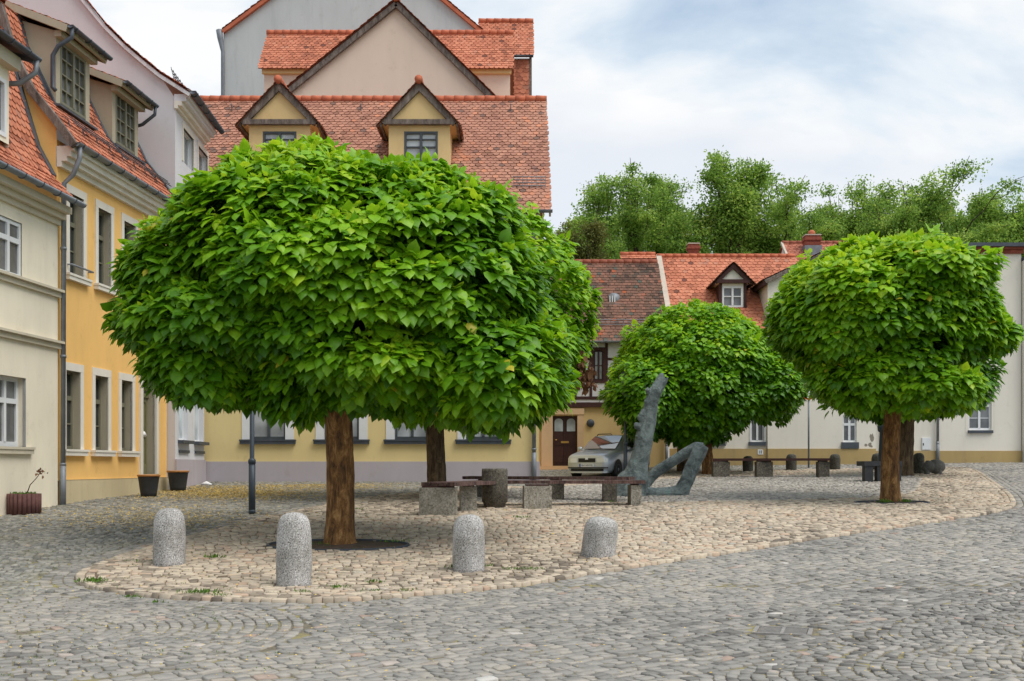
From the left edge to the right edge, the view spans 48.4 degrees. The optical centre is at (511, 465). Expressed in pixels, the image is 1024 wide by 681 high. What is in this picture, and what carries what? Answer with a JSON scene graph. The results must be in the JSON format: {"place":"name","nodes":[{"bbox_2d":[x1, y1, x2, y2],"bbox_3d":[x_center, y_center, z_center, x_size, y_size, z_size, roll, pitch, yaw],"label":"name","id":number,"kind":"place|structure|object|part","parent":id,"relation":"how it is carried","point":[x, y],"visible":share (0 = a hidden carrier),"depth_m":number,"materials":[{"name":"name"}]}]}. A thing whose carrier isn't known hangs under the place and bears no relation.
{"place":"outdoors","nodes":[
{"label":"outdoors","id":0,"kind":"place"},
{"bbox_2d":[0,464,855,597],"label":"street","id":1,"kind":"structure","parent":0,"point":[43,540],"depth_m":21.02,"materials":[{"name":"grey stone"}]},
{"bbox_2d":[137,474,159,496],"bbox_3d":[-8.755,0.478,27.420,0.546,0.538,0.546,0,0,0],"label":"plant pot","id":2,"kind":"object","parent":1,"relation":"on","point":[148,485],"visible":0.98,"depth_m":27.24,"materials":[{"name":"plastic"}]},
{"bbox_2d":[167,470,188,490],"bbox_3d":[-8.858,0.398,30.180,0.584,0.548,0.583,0,0,0],"label":"plant pot","id":3,"kind":"object","parent":1,"relation":"on","point":[177,480],"visible":0.98,"depth_m":29.99,"materials":[{"name":"plastic"}]},
{"bbox_2d":[568,433,649,476],"bbox_3d":[3.489,-0.385,40.348,1.980,1.598,4.138,0,0,28],"label":"parked car","id":4,"kind":"object","parent":1,"relation":"on","point":[600,454],"visible":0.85,"depth_m":38.86,"materials":[{"name":"silver metal"}]},
{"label":"side window","id":5,"kind":"part","parent":4,"relation":"part of","materials":[{"name":"black glass"}]},
{"bbox_2d":[0,462,1023,680],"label":"road","id":6,"kind":"structure","parent":0,"point":[698,617],"depth_m":11.11,"materials":[{"name":"grey stone"}]},
{"bbox_2d":[751,625,812,636],"bbox_3d":[2.556,1.585,10.738,0.540,0.072,0.480,0,0,17],"label":"drain grate","id":7,"kind":"object","parent":6,"relation":"on","point":[782,630],"visible":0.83,"depth_m":10.71,"materials":[{"name":"metal"}]},
{"bbox_2d":[0,480,1023,680],"bbox_3d":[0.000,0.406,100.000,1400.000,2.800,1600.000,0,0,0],"label":"ground","id":8,"kind":"structure","parent":0,"point":[302,633],"depth_m":10.73,"materials":[{"name":"grey stone"}]},
{"bbox_2d":[6,468,47,514],"bbox_3d":[-9.603,0.504,22.436,0.722,0.946,0.654,0,0,41],"label":"planter","id":9,"kind":"object","parent":8,"relation":"on","point":[23,503],"visible":0.95,"depth_m":22.21,"materials":[{"name":"brown wood"}]},
{"bbox_2d":[0,26,86,515],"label":"cream house","id":10,"kind":"structure","parent":8,"relation":"on","point":[31,292],"depth_m":23.07,"materials":[{"name":"white paint"}]},
{"bbox_2d":[0,215,21,275],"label":"window","id":11,"kind":"structure","parent":10,"relation":"in","point":[10,230],"depth_m":22.55,"materials":[{"name":"white paint"}]},
{"bbox_2d":[0,375,35,453],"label":"window","id":12,"kind":"structure","parent":10,"relation":"in","point":[8,385],"depth_m":22.75,"materials":[{"name":"white paint"}]},
{"bbox_2d":[0,0,172,504],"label":"ochre house","id":13,"kind":"structure","parent":8,"relation":"on","point":[109,413],"depth_m":26.17,"materials":[{"name":"yellow paint"}]},
{"bbox_2d":[66,362,89,455],"bbox_3d":[-9.767,-1.244,25.147,0.389,2.041,1.125,0,0,4],"label":"window","id":14,"kind":"structure","parent":13,"relation":"in","point":[70,451],"depth_m":25.45,"materials":[{"name":"green paint"}]},
{"bbox_2d":[66,183,92,286],"bbox_3d":[-9.754,-5.119,25.302,0.387,2.096,1.111,0,0,4],"label":"window","id":15,"kind":"structure","parent":13,"relation":"in","point":[71,275],"depth_m":25.56,"materials":[{"name":"beige paint"}]},
{"bbox_2d":[91,367,116,455],"bbox_3d":[-9.656,-1.244,26.581,0.389,2.041,1.128,0,0,4],"label":"window","id":16,"kind":"structure","parent":13,"relation":"in","point":[96,450],"depth_m":26.79,"materials":[{"name":"beige paint"}]},
{"bbox_2d":[94,198,118,295],"bbox_3d":[-9.643,-5.119,26.742,0.389,2.096,1.129,0,0,4],"label":"window","id":17,"kind":"structure","parent":13,"relation":"in","point":[99,285],"depth_m":26.95,"materials":[{"name":"beige paint"}]},
{"bbox_2d":[117,372,140,456],"bbox_3d":[-9.544,-1.244,28.002,0.385,2.041,1.078,0,0,4],"label":"window","id":18,"kind":"structure","parent":13,"relation":"in","point":[121,451],"depth_m":28.23,"materials":[{"name":"green paint"}]},
{"bbox_2d":[121,212,138,297],"bbox_3d":[-9.533,-5.119,28.172,0.389,2.096,1.129,0,0,4],"label":"window","id":19,"kind":"structure","parent":13,"relation":"in","point":[124,229],"depth_m":28.17,"materials":[{"name":"beige paint"}]},
{"bbox_2d":[139,376,158,490],"bbox_3d":[-9.488,-0.921,29.337,0.460,3.461,1.188,0,0,4],"label":"door","id":20,"kind":"structure","parent":13,"relation":"in","point":[142,400],"depth_m":29.68,"materials":[{"name":"green paint"}]},
{"bbox_2d":[8,0,224,489],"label":"lavender house","id":21,"kind":"structure","parent":8,"relation":"on","point":[177,132],"depth_m":30.64,"materials":[{"name":"white paint"}]},
{"bbox_2d":[178,406,194,452],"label":"window","id":22,"kind":"structure","parent":21,"relation":"in","point":[180,440],"depth_m":31.81,"materials":[{"name":"white paint"}]},
{"bbox_2d":[182,121,194,171],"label":"window","id":23,"kind":"structure","parent":21,"relation":"in","point":[185,141],"depth_m":32.47,"materials":[{"name":"white paint"}]},
{"bbox_2d":[194,404,208,453],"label":"window","id":24,"kind":"structure","parent":21,"relation":"in","point":[197,442],"depth_m":33.81,"materials":[{"name":"white paint"}]},
{"bbox_2d":[197,139,208,170],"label":"window","id":25,"kind":"structure","parent":21,"relation":"in","point":[199,157],"depth_m":34.19,"materials":[{"name":"white paint"}]},
{"bbox_2d":[248,411,255,513],"bbox_3d":[-5.118,-1.671,22.400,0.462,5.330,0.462,0,0,22],"label":"street lamp","id":26,"kind":"object","parent":8,"relation":"on","point":[251,463],"visible":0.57,"depth_m":22.35,"materials":[{"name":"grey metal"}]},
{"bbox_2d":[216,0,533,95],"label":"blue grey house","id":27,"kind":"structure","parent":8,"relation":"on","point":[241,37],"depth_m":55.00,"materials":[{"name":"paint"}]},
{"bbox_2d":[200,75,552,481],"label":"pale yellow house","id":28,"kind":"structure","parent":8,"relation":"on","point":[502,140],"depth_m":35.14,"materials":[{"name":"tile"}]},
{"bbox_2d":[239,411,295,443],"bbox_3d":[-7.354,-1.748,34.315,1.695,2.189,0.290,0,0,0],"label":"window","id":29,"kind":"structure","parent":28,"relation":"in","point":[263,434],"depth_m":34.27,"materials":[{"name":"glass"}]},
{"bbox_2d":[313,415,369,443],"bbox_3d":[-5.134,-1.748,34.315,1.695,2.189,0.290,0,0,0],"label":"window","id":30,"kind":"structure","parent":28,"relation":"in","point":[360,426],"depth_m":34.27,"materials":[{"name":"grey paint"}]},
{"bbox_2d":[383,419,425,443],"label":"window","id":31,"kind":"structure","parent":28,"relation":"in","point":[393,436],"depth_m":34.27,"materials":[{"name":"grey glass"}]},
{"bbox_2d":[455,431,510,443],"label":"window","id":32,"kind":"structure","parent":28,"relation":"in","point":[478,439],"depth_m":34.19,"materials":[{"name":"grey paint"}]},
{"bbox_2d":[258,0,513,95],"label":"pink gable house","id":33,"kind":"structure","parent":8,"relation":"on","point":[393,47],"depth_m":45.00,"materials":[{"name":"paint"}]},
{"bbox_2d":[0,496,911,675],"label":"weeds","id":34,"kind":"object","parent":8,"relation":"on","point":[92,579],"visible":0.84,"depth_m":14.22,"materials":[{"name":"green plant"}]},
{"bbox_2d":[402,201,603,481],"bbox_3d":[-1.530,-2.821,26.433,7.304,7.447,6.311,0,0,0],"label":"catalpa tree","id":35,"kind":"object","parent":8,"relation":"on","point":[575,281],"visible":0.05,"depth_m":25.52,"materials":[{"name":"green plant"}]},
{"bbox_2d":[0,481,1014,676],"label":"fallen blossoms","id":36,"kind":"object","parent":8,"relation":"on","point":[220,493],"visible":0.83,"depth_m":24.45,"materials":[{"name":"plant"}]},
{"bbox_2d":[551,212,611,258],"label":"park tree","id":37,"kind":"object","parent":8,"relation":"on","point":[592,232],"visible":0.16,"depth_m":69.57,"materials":[{"name":"green plant"}]},
{"bbox_2d":[556,172,630,251],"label":"park tree","id":38,"kind":"object","parent":8,"relation":"on","point":[591,214],"visible":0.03,"depth_m":76.60,"materials":[{"name":"green plant"}]},
{"bbox_2d":[539,259,668,469],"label":"half timbered house","id":39,"kind":"structure","parent":8,"relation":"on","point":[631,289],"depth_m":46.13,"materials":[{"name":"brown tile"}]},
{"bbox_2d":[553,416,576,465],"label":"door","id":40,"kind":"structure","parent":39,"relation":"in","point":[564,427],"depth_m":46.12,"materials":[{"name":"brown wood"}]},
{"bbox_2d":[594,351,602,379],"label":"window","id":41,"kind":"structure","parent":39,"relation":"in","point":[598,355],"depth_m":46.01,"materials":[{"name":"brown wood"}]},
{"bbox_2d":[559,159,664,258],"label":"park tree","id":42,"kind":"object","parent":8,"relation":"on","point":[629,220],"visible":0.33,"depth_m":74.10,"materials":[{"name":"green plant"}]},
{"bbox_2d":[618,371,630,470],"bbox_3d":[3.775,-1.387,37.900,0.462,3.680,0.462,0,0,23],"label":"street lamp","id":43,"kind":"object","parent":8,"relation":"on","point":[625,443],"visible":0.51,"depth_m":37.85,"materials":[{"name":"black metal"}]},
{"bbox_2d":[612,204,649,250],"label":"park tree","id":44,"kind":"object","parent":8,"relation":"on","point":[641,215],"visible":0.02,"depth_m":87.82,"materials":[{"name":"green plant"}]},
{"bbox_2d":[619,172,714,254],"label":"park tree","id":45,"kind":"object","parent":8,"relation":"on","point":[667,192],"visible":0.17,"depth_m":77.47,"materials":[{"name":"green plant"}]},
{"bbox_2d":[620,323,738,471],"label":"catalpa tree","id":46,"kind":"object","parent":8,"relation":"on","point":[680,466],"visible":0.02,"depth_m":41.65,"materials":[{"name":"green plant"}]},
{"bbox_2d":[597,298,809,473],"bbox_3d":[6.590,-2.682,39.415,7.517,6.255,6.212,0,0,0],"label":"catalpa tree","id":47,"kind":"object","parent":8,"relation":"on","point":[759,381],"visible":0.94,"depth_m":37.65,"materials":[{"name":"green plant"}]},
{"bbox_2d":[620,243,796,465],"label":"orange roofed house","id":48,"kind":"structure","parent":8,"relation":"on","point":[730,280],"depth_m":48.14,"materials":[{"name":"orange tile"}]},
{"bbox_2d":[749,421,765,445],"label":"window","id":49,"kind":"structure","parent":48,"relation":"in","point":[757,433],"depth_m":46.48,"materials":[{"name":"white paint"}]},
{"bbox_2d":[655,145,782,253],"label":"park tree","id":50,"kind":"object","parent":8,"relation":"on","point":[734,212],"visible":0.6,"depth_m":72.04,"materials":[{"name":"green plant"}]},
{"bbox_2d":[715,170,847,253],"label":"park tree","id":51,"kind":"object","parent":8,"relation":"on","point":[785,219],"visible":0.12,"depth_m":72.47,"materials":[{"name":"green plant"}]},
{"bbox_2d":[803,390,811,467],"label":"sign post","id":52,"kind":"object","parent":8,"relation":"on","point":[808,429],"visible":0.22,"depth_m":43.47,"materials":[{"name":"metal"}]},
{"bbox_2d":[779,230,841,261],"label":"faded red house","id":53,"kind":"structure","parent":8,"relation":"on","point":[811,239],"depth_m":53.18,"materials":[{"name":"tile"}]},
{"bbox_2d":[750,240,875,464],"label":"gable house","id":54,"kind":"structure","parent":8,"relation":"on","point":[853,441],"depth_m":46.28,"materials":[{"name":"white paint"}]},
{"bbox_2d":[841,415,858,448],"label":"window","id":55,"kind":"structure","parent":54,"relation":"in","point":[849,427],"depth_m":46.36,"materials":[{"name":"white paint"}]},
{"bbox_2d":[787,200,862,236],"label":"park tree","id":56,"kind":"object","parent":8,"relation":"on","point":[829,214],"depth_m":82.55,"materials":[{"name":"green plant"}]},
{"bbox_2d":[797,174,900,240],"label":"park tree","id":57,"kind":"object","parent":8,"relation":"on","point":[850,220],"visible":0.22,"depth_m":78.34,"materials":[{"name":"green plant"}]},
{"bbox_2d":[877,425,882,460],"bbox_3d":[13.017,-0.668,40.000,0.360,1.870,0.360,0,0,0],"label":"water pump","id":58,"kind":"object","parent":8,"relation":"on","point":[879,428],"visible":0.25,"depth_m":39.93,"materials":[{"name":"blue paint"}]},
{"bbox_2d":[838,178,977,241],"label":"park tree","id":59,"kind":"object","parent":8,"relation":"on","point":[882,225],"visible":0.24,"depth_m":73.43,"materials":[{"name":"green plant"}]},
{"bbox_2d":[845,357,1007,475],"bbox_3d":[13.086,-2.513,36.535,5.149,5.966,5.172,0,0,0],"label":"catalpa tree","id":60,"kind":"object","parent":8,"relation":"on","point":[907,432],"visible":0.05,"depth_m":36.26,"materials":[{"name":"green plant"}]},
{"bbox_2d":[921,459,944,473],"bbox_3d":[13.688,0.065,36.995,0.792,0.556,0.429,0,0,0],"label":"stone ball","id":61,"kind":"object","parent":8,"relation":"on","point":[935,466],"visible":0.85,"depth_m":36.83,"materials":[{"name":"grey stone"}]},
{"bbox_2d":[876,242,1023,462],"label":"tall beige house","id":62,"kind":"structure","parent":8,"relation":"on","point":[991,432],"depth_m":46.35,"materials":[{"name":"white paint"}]},
{"bbox_2d":[965,392,994,432],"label":"window","id":63,"kind":"structure","parent":62,"relation":"in","point":[979,422],"depth_m":46.48,"materials":[{"name":"glass"}]},
{"bbox_2d":[886,157,1023,241],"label":"park tree","id":64,"kind":"object","parent":8,"relation":"on","point":[937,204],"visible":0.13,"depth_m":72.98,"materials":[{"name":"green plant"}]},
{"bbox_2d":[933,184,1009,235],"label":"park tree","id":65,"kind":"object","parent":8,"relation":"on","point":[991,192],"visible":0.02,"depth_m":83.77,"materials":[{"name":"green plant"}]},
{"bbox_2d":[941,188,1023,257],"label":"park tree","id":66,"kind":"object","parent":8,"relation":"on","point":[994,212],"visible":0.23,"depth_m":74.12,"materials":[{"name":"green plant"}]},
{"bbox_2d":[1021,257,1023,461],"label":"neighbouring house","id":67,"kind":"structure","parent":8,"relation":"on","point":[1022,356],"depth_m":46.31,"materials":[{"name":"paint"}]},
{"bbox_2d":[85,475,1001,596],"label":"weeds","id":68,"kind":"object","parent":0,"point":[97,575],"visible":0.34,"depth_m":16.20,"materials":[{"name":"green plant"}]},
{"bbox_2d":[270,540,405,548],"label":"planting soil","id":69,"kind":"structure","parent":68,"relation":"on","point":[358,544],"depth_m":17.47,"materials":[{"name":"brown soil"}]},
{"bbox_2d":[100,131,582,544],"bbox_3d":[-2.707,-1.935,18.066,7.722,6.602,5.282,0,0,0],"label":"catalpa tree","id":70,"kind":"object","parent":69,"relation":"in","point":[302,283],"visible":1,"depth_m":16.44,"materials":[{"name":"green plant"}]},
{"bbox_2d":[266,539,409,550],"bbox_3d":[-2.688,1.233,17.580,2.210,0.148,1.105,0,0,0],"label":"edging ring","id":71,"kind":"object","parent":68,"relation":"on","point":[403,542],"visible":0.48,"depth_m":17.40,"materials":[{"name":"stone"}]},
{"bbox_2d":[482,468,507,507],"bbox_3d":[-0.359,0.481,23.580,0.539,0.853,0.539,0,0,0],"label":"stone bin","id":72,"kind":"object","parent":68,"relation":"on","point":[495,495],"visible":0.91,"depth_m":23.36,"materials":[{"name":"stone"}]},
{"bbox_2d":[869,501,916,502],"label":"planting soil","id":73,"kind":"structure","parent":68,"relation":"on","point":[892,502],"depth_m":24.89,"materials":[{"name":"black soil"}]},
{"bbox_2d":[758,223,1023,500],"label":"catalpa tree","id":74,"kind":"object","parent":73,"relation":"in","point":[895,329],"visible":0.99,"depth_m":23.78,"materials":[{"name":"green plant"}]},
{"bbox_2d":[854,500,929,503],"bbox_3d":[8.348,0.813,25.000,1.650,0.099,0.825,0,0,0],"label":"edging ring","id":75,"kind":"object","parent":73,"relation":"on","point":[864,501],"visible":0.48,"depth_m":25.18,"materials":[{"name":"stone"}]},
{"bbox_2d":[75,466,1015,603],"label":"sandy paving","id":76,"kind":"structure","parent":0,"point":[792,521],"depth_m":18.20,"materials":[{"name":"beige stone"}]},
{"bbox_2d":[153,508,185,566],"bbox_3d":[-4.739,1.044,15.740,0.445,0.928,0.446,0,0,0],"label":"granite bollard","id":77,"kind":"object","parent":76,"relation":"on","point":[169,537],"visible":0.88,"depth_m":15.56,"materials":[{"name":"grey stone"}]},
{"bbox_2d":[276,512,311,586],"bbox_3d":[-2.703,1.102,14.119,0.446,1.053,0.443,0,0,0],"label":"granite bollard","id":78,"kind":"object","parent":76,"relation":"on","point":[294,554],"visible":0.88,"depth_m":13.94,"materials":[{"name":"grey stone"}]},
{"bbox_2d":[452,514,484,572],"bbox_3d":[-0.579,1.099,15.240,0.439,0.902,0.440,0,0,0],"label":"granite bollard","id":79,"kind":"object","parent":76,"relation":"on","point":[468,552],"visible":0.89,"depth_m":15.06,"materials":[{"name":"grey stone"}]},
{"bbox_2d":[419,480,644,515],"bbox_3d":[0.117,0.666,23.519,5.646,0.720,2.390,0,0,-36],"label":"bench","id":80,"kind":"object","parent":76,"relation":"on","point":[437,498],"visible":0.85,"depth_m":22.50,"materials":[{"name":"grey stone"}]},
{"bbox_2d":[580,516,617,557],"bbox_3d":[1.275,1.095,16.527,0.509,0.716,0.519,7,4,0],"label":"granite bollard","id":81,"kind":"object","parent":76,"relation":"on","point":[600,536],"visible":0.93,"depth_m":16.32,"materials":[{"name":"grey stone"}]},
{"bbox_2d":[742,456,752,470],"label":"stone bollard","id":82,"kind":"object","parent":76,"relation":"on","point":[747,465],"visible":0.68,"depth_m":40.85,"materials":[{"name":"grey stone"}]},
{"bbox_2d":[786,454,796,469],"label":"stone bollard","id":83,"kind":"object","parent":76,"relation":"on","point":[791,465],"visible":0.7,"depth_m":41.35,"materials":[{"name":"grey stone"}]},
{"bbox_2d":[829,454,839,469],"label":"stone bollard","id":84,"kind":"object","parent":76,"relation":"on","point":[835,462],"visible":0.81,"depth_m":41.34,"materials":[{"name":"grey stone"}]},
{"bbox_2d":[871,453,877,469],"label":"stone bollard","id":85,"kind":"object","parent":76,"relation":"on","point":[874,457],"visible":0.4,"depth_m":40.88,"materials":[{"name":"grey stone"}]},
{"bbox_2d":[913,453,923,473],"bbox_3d":[13.509,-0.015,37.801,0.378,0.833,0.379,0,0,0],"label":"stone bollard","id":86,"kind":"object","parent":76,"relation":"on","point":[918,460],"visible":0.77,"depth_m":37.65,"materials":[{"name":"grey stone"}]},
{"bbox_2d":[87,0,1023,253],"label":"sky","id":87,"kind":"structure","parent":0,"point":[829,92],"materials":[{"name":"white"}]},
{"bbox_2d":[457,474,921,502],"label":"plaza paving","id":88,"kind":"structure","parent":0,"point":[775,487],"depth_m":29.36,"materials":[{"name":"grey stone"}]},
{"bbox_2d":[462,476,634,501],"bbox_3d":[0.804,0.568,26.206,4.098,0.649,0.666,0,0,26],"label":"bench","id":89,"kind":"object","parent":88,"relation":"on","point":[609,491],"visible":0.48,"depth_m":25.90,"materials":[{"name":"brown wood"}]},
{"bbox_2d":[617,373,707,496],"bbox_3d":[3.529,-0.672,27.347,2.292,3.086,1.154,0,0,0],"label":"bronze sculpture","id":90,"kind":"object","parent":88,"relation":"on","point":[694,453],"visible":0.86,"depth_m":27.00,"materials":[{"name":"grey metal"}]},
{"bbox_2d":[711,458,830,476],"bbox_3d":[8.334,0.112,36.727,3.764,0.708,0.522,0,0,14],"label":"bench","id":91,"kind":"object","parent":88,"relation":"on","point":[720,467],"visible":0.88,"depth_m":36.62,"materials":[{"name":"stone"}]},
{"bbox_2d":[856,461,901,481],"bbox_3d":[10.763,0.211,33.365,1.094,0.694,0.770,0,0,0],"label":"bench","id":92,"kind":"object","parent":88,"relation":"on","point":[867,470],"visible":0.45,"depth_m":33.00,"materials":[{"name":"grey stone"}]}
]}

